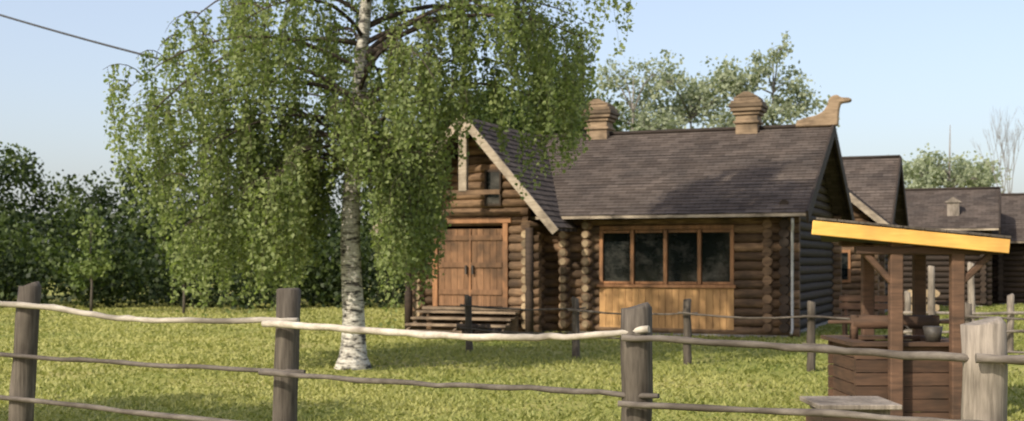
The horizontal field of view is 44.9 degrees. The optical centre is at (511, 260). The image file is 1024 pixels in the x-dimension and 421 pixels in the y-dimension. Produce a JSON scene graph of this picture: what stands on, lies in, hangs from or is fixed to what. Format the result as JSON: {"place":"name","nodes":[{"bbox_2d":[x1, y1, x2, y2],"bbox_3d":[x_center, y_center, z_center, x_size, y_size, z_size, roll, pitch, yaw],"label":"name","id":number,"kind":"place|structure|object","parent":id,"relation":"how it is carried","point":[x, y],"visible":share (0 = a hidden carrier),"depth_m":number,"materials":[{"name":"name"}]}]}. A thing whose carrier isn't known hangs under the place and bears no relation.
{"place":"outdoors","nodes":[
{"label":"outdoors","id":0,"kind":"place"},
{"bbox_2d":[0,14,449,121],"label":"power line","id":1,"kind":"object","parent":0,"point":[85,39],"visible":0.38,"depth_m":29.09,"materials":[{"name":"rubber"}]},
{"bbox_2d":[438,234,514,314],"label":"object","id":2,"kind":"object","parent":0,"point":[475,310],"depth_m":27.77,"materials":[{"name":"brown wood"}]},
{"bbox_2d":[412,138,545,332],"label":"porch log walls","id":3,"kind":"structure","parent":0,"point":[515,208],"depth_m":27.25,"materials":[{"name":"brown wood"}]},
{"bbox_2d":[433,218,511,306],"bbox_3d":[-0.912,0.040,27.457,1.970,1.960,0.160,0,0,22],"label":"door frame","id":4,"kind":"object","parent":3,"relation":"attached to","point":[506,234],"visible":0.69,"depth_m":27.21,"materials":[{"name":"brown wood"}]},
{"bbox_2d":[438,229,502,305],"bbox_3d":[-0.915,0.150,27.449,1.562,1.700,0.084,0,0,22],"label":"double door","id":5,"kind":"structure","parent":4,"relation":"attached to","point":[487,263],"depth_m":27.41,"materials":[{"name":"brown wood"}]},
{"bbox_2d":[465,265,473,273],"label":"door handles","id":6,"kind":"object","parent":5,"relation":"attached to","point":[466,269],"depth_m":27.37,"materials":[{"name":"black metal"}]},
{"bbox_2d":[484,169,502,205],"bbox_3d":[-0.401,-1.600,27.225,0.390,0.800,0.130,0,0,22],"label":"attic window frame","id":7,"kind":"object","parent":3,"relation":"attached to","point":[500,183],"visible":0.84,"depth_m":27.14,"materials":[{"name":"brown wood"}]},
{"bbox_2d":[486,172,498,203],"bbox_3d":[-0.403,-1.600,27.221,0.310,0.700,0.080,0,0,22],"label":"attic window","id":8,"kind":"structure","parent":7,"relation":"in","point":[492,180],"depth_m":27.19,"materials":[{"name":"grey glass"}]},
{"bbox_2d":[413,219,588,328],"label":"sawn log ends","id":9,"kind":"object","parent":3,"relation":"attached to","point":[585,270],"visible":0.73,"depth_m":27.02,"materials":[{"name":"brown wood"}]},
{"bbox_2d":[443,119,577,231],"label":"porch roof","id":10,"kind":"structure","parent":3,"relation":"on","point":[543,195],"depth_m":27.37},
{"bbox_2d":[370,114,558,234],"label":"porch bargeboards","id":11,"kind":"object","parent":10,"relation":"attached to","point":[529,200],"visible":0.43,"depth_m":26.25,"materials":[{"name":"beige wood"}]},
{"bbox_2d":[444,189,501,195],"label":"gable tie beam","id":12,"kind":"structure","parent":10,"relation":"attached to","point":[483,192],"depth_m":26.61,"materials":[{"name":"brown wood"}]},
{"bbox_2d":[458,126,467,190],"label":"gable posts","id":13,"kind":"object","parent":12,"relation":"on","point":[463,177],"visible":0.64,"depth_m":26.72,"materials":[{"name":"beige wood"}]},
{"bbox_2d":[0,264,1023,420],"bbox_3d":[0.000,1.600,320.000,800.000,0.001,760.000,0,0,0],"label":"ground","id":14,"kind":"structure","parent":0,"point":[470,378],"depth_m":17.75,"materials":[{"name":"green plant"}]},
{"bbox_2d":[63,206,115,310],"bbox_3d":[-12.964,0.007,38.068,1.677,3.389,1.301,0,0,0],"label":"garden sapling","id":15,"kind":"object","parent":14,"relation":"on","point":[94,268],"visible":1,"depth_m":37.97,"materials":[{"name":"green plant"}]},
{"bbox_2d":[163,227,201,312],"bbox_3d":[-9.720,0.332,37.034,1.230,2.740,1.257,0,0,0],"label":"garden sapling","id":16,"kind":"object","parent":14,"relation":"on","point":[179,268],"visible":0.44,"depth_m":36.90,"materials":[{"name":"green plant"}]},
{"bbox_2d":[1,207,372,280],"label":"distant treeline","id":17,"kind":"object","parent":14,"relation":"on","point":[113,236],"depth_m":96.11,"materials":[{"name":"green plant"}]},
{"bbox_2d":[0,141,405,309],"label":"forest","id":18,"kind":"object","parent":14,"relation":"on","point":[135,273],"visible":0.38,"depth_m":44.38,"materials":[{"name":"green plant"}]},
{"bbox_2d":[101,0,636,369],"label":"birch tree","id":19,"kind":"object","parent":14,"relation":"on","point":[278,194],"visible":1,"depth_m":17.53,"materials":[{"name":"green plant"}]},
{"bbox_2d":[371,85,537,176],"bbox_3d":[-1.319,-2.005,37.727,5.216,7.417,5.382,0,0,-22],"label":"maple tree","id":20,"kind":"object","parent":14,"relation":"on","point":[495,119],"visible":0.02,"depth_m":36.54,"materials":[{"name":"green plant"}]},
{"bbox_2d":[405,306,520,333],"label":"porch steps","id":21,"kind":"structure","parent":14,"relation":"on","point":[421,324],"depth_m":26.83,"materials":[{"name":"brown wood"}]},
{"bbox_2d":[405,228,533,331],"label":"porch posts","id":22,"kind":"object","parent":14,"relation":"on","point":[529,293],"visible":0.66,"depth_m":26.25,"materials":[{"name":"brown wood"}]},
{"bbox_2d":[456,323,501,333],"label":"split logs","id":23,"kind":"object","parent":14,"relation":"on","point":[481,326],"visible":0.38,"depth_m":24.59,"materials":[{"name":"brown wood"}]},
{"bbox_2d":[0,281,1023,420],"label":"rustic pole fence","id":24,"kind":"object","parent":14,"relation":"on","point":[984,358],"visible":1,"depth_m":7.11,"materials":[{"name":"grey wood"}]},
{"bbox_2d":[457,72,645,134],"bbox_3d":[1.076,-2.211,38.420,6.644,7.826,5.291,0,0,0],"label":"maple tree","id":25,"kind":"object","parent":14,"relation":"on","point":[616,104],"visible":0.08,"depth_m":37.41,"materials":[{"name":"green plant"}]},
{"bbox_2d":[585,49,699,131],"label":"poplar tree","id":26,"kind":"object","parent":14,"relation":"on","point":[642,119],"visible":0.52,"depth_m":46.22,"materials":[{"name":"green plant"}]},
{"bbox_2d":[542,320,827,337],"bbox_3d":[3.372,1.615,30.385,7.850,0.170,7.020,0,0,22],"label":"foundation","id":27,"kind":"object","parent":14,"relation":"on","point":[803,329],"visible":0.14,"depth_m":26.38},
{"bbox_2d":[445,173,835,332],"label":"log wall","id":28,"kind":"structure","parent":27,"relation":"on","point":[816,261],"depth_m":28.49,"materials":[{"name":"brown wood"}]},
{"bbox_2d":[530,127,850,220],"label":"roof","id":29,"kind":"structure","parent":28,"relation":"on","point":[765,171],"depth_m":27.85,"materials":[{"name":"brown wood"}]},
{"bbox_2d":[581,99,619,139],"bbox_3d":[2.188,-3.380,30.859,0.800,1.220,0.800,0,0,22],"label":"chimney","id":30,"kind":"object","parent":29,"relation":"on","point":[603,117],"visible":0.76,"depth_m":30.57,"materials":[{"name":"beige"}]},
{"bbox_2d":[530,213,805,219],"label":"eave fascia","id":31,"kind":"structure","parent":29,"relation":"attached to","point":[682,216],"depth_m":25.92,"materials":[{"name":"grey wood"}]},
{"bbox_2d":[537,124,831,137],"bbox_3d":[3.404,-3.150,30.372,8.720,0.100,0.105,0,0,22],"label":"ridge log","id":32,"kind":"object","parent":29,"relation":"on","point":[788,126],"visible":0.64,"depth_m":29.97,"materials":[{"name":"brown wood"}]},
{"bbox_2d":[728,91,767,133],"bbox_3d":[5.623,-3.380,29.485,0.800,1.220,0.800,0,0,22],"label":"chimney","id":33,"kind":"object","parent":29,"relation":"on","point":[748,109],"visible":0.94,"depth_m":29.21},
{"bbox_2d":[796,95,851,126],"bbox_3d":[7.242,-3.479,28.837,1.262,0.718,0.180,0,0,22],"label":"horse head ornament","id":34,"kind":"object","parent":29,"relation":"on","point":[828,115],"visible":1,"depth_m":28.71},
{"bbox_2d":[806,124,854,222],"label":"bargeboards","id":35,"kind":"object","parent":29,"relation":"attached to","point":[833,136],"visible":0.41,"depth_m":27.93,"materials":[{"name":"wood"}]},
{"bbox_2d":[790,218,793,334],"bbox_3d":[5.713,0.326,25.295,0.083,2.393,0.334,0,0,9],"label":"downpipe","id":36,"kind":"object","parent":28,"relation":"attached to","point":[792,275],"visible":1,"depth_m":25.41,"materials":[{"name":"metal"}]},
{"bbox_2d":[449,216,841,336],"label":"log wall","id":37,"kind":"structure","parent":27,"relation":"on","point":[749,266],"depth_m":26.13,"materials":[{"name":"brown wood"}]},
{"bbox_2d":[597,225,735,287],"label":"window frames","id":38,"kind":"structure","parent":37,"relation":"attached to","point":[665,230],"depth_m":26.60,"materials":[{"name":"brown wood"}]},
{"bbox_2d":[604,232,729,281],"bbox_3d":[3.309,-0.080,26.659,2.860,1.160,0.008,0,0,22],"label":"window glass","id":39,"kind":"object","parent":38,"relation":"in","point":[682,257],"visible":1,"depth_m":26.62,"materials":[{"name":"black glass"}]},
{"bbox_2d":[558,217,774,331],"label":"cross log ends","id":40,"kind":"object","parent":37,"relation":"attached to","point":[767,279],"visible":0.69,"depth_m":27.02,"materials":[{"name":"brown wood"}]},
{"bbox_2d":[600,287,733,329],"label":"panel boards","id":41,"kind":"object","parent":37,"relation":"on","point":[715,301],"visible":0.83,"depth_m":26.54,"materials":[{"name":"brown wood"}]},
{"bbox_2d":[632,229,828,328],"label":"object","id":42,"kind":"object","parent":27,"relation":"on","point":[720,284],"depth_m":26.79,"materials":[{"name":"brown wood"}]},
{"bbox_2d":[627,54,750,127],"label":"poplar tree","id":43,"kind":"object","parent":14,"relation":"on","point":[693,95],"visible":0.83,"depth_m":46.40,"materials":[{"name":"green plant"}]},
{"bbox_2d":[460,294,1023,371],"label":"garden pole fence","id":44,"kind":"object","parent":14,"relation":"on","point":[811,316],"visible":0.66,"depth_m":19.05,"materials":[{"name":"wood"}]},
{"bbox_2d":[699,30,839,129],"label":"poplar tree","id":45,"kind":"object","parent":14,"relation":"on","point":[785,108],"visible":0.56,"depth_m":45.79,"materials":[{"name":"green plant"}]},
{"bbox_2d":[800,396,902,420],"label":"wooden bench","id":46,"kind":"object","parent":14,"relation":"on","point":[874,405],"visible":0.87,"depth_m":8.34,"materials":[{"name":"grey wood"}]},
{"bbox_2d":[837,294,904,334],"bbox_3d":[7.409,1.150,25.423,1.400,0.900,0.450,0,0,22],"label":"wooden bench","id":47,"kind":"object","parent":14,"relation":"on","point":[845,305],"visible":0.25,"depth_m":25.68,"materials":[{"name":"brown wood"}]},
{"bbox_2d":[836,155,908,315],"bbox_3d":[8.357,-0.775,38.440,7.260,4.949,8.381,0,0,22],"label":"log cabin","id":48,"kind":"object","parent":14,"relation":"on","point":[876,187],"visible":0.23,"depth_m":36.65,"materials":[{"name":"brown wood"}]},
{"bbox_2d":[842,253,847,279],"bbox_3d":[8.512,0.150,34.318,1.520,0.740,0.010,0,0,22],"label":"window glass","id":49,"kind":"structure","parent":48,"relation":"in","point":[844,255],"depth_m":34.06,"materials":[{"name":"black glass"}]},
{"bbox_2d":[842,250,850,282],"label":"window frames","id":50,"kind":"structure","parent":48,"relation":"in","point":[843,251],"depth_m":34.04,"materials":[{"name":"brown wood"}]},
{"bbox_2d":[811,217,1010,419],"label":"covered well","id":51,"kind":"object","parent":14,"relation":"on","point":[923,388],"visible":0.84,"depth_m":12.01,"materials":[{"name":"brown wood"}]},
{"bbox_2d":[907,289,939,334],"bbox_3d":[8.226,1.085,24.849,0.806,1.031,0.545,0,0,0],"label":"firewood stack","id":52,"kind":"object","parent":14,"relation":"on","point":[937,294],"visible":0.07,"depth_m":24.60,"materials":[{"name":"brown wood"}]},
{"bbox_2d":[903,187,1000,306],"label":"log cabin","id":53,"kind":"object","parent":14,"relation":"on","point":[974,209],"visible":0.26,"depth_m":43.65,"materials":[{"name":"brown wood"}]},
{"bbox_2d":[902,125,1011,192],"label":"aspen tree","id":54,"kind":"object","parent":14,"relation":"on","point":[927,171],"visible":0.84,"depth_m":59.54,"materials":[{"name":"green plant"}]},
{"bbox_2d":[903,262,1023,350],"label":"timber railing","id":55,"kind":"object","parent":14,"relation":"on","point":[1011,313],"visible":0.6,"depth_m":21.16,"materials":[{"name":"grey wood"}]},
{"bbox_2d":[971,107,1023,192],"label":"bare tree","id":56,"kind":"object","parent":14,"relation":"on","point":[1002,141],"visible":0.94,"depth_m":55.88,"materials":[{"name":"grey plant"}]},
{"bbox_2d":[992,193,1023,303],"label":"log cabin","id":57,"kind":"object","parent":14,"relation":"on","point":[1008,273],"visible":0.7,"depth_m":45.48,"materials":[{"name":"brown wood"}]},
{"bbox_2d":[0,0,1023,259],"label":"sky","id":58,"kind":"structure","parent":0,"point":[910,71],"materials":[{"name":"blue"}]}
]}

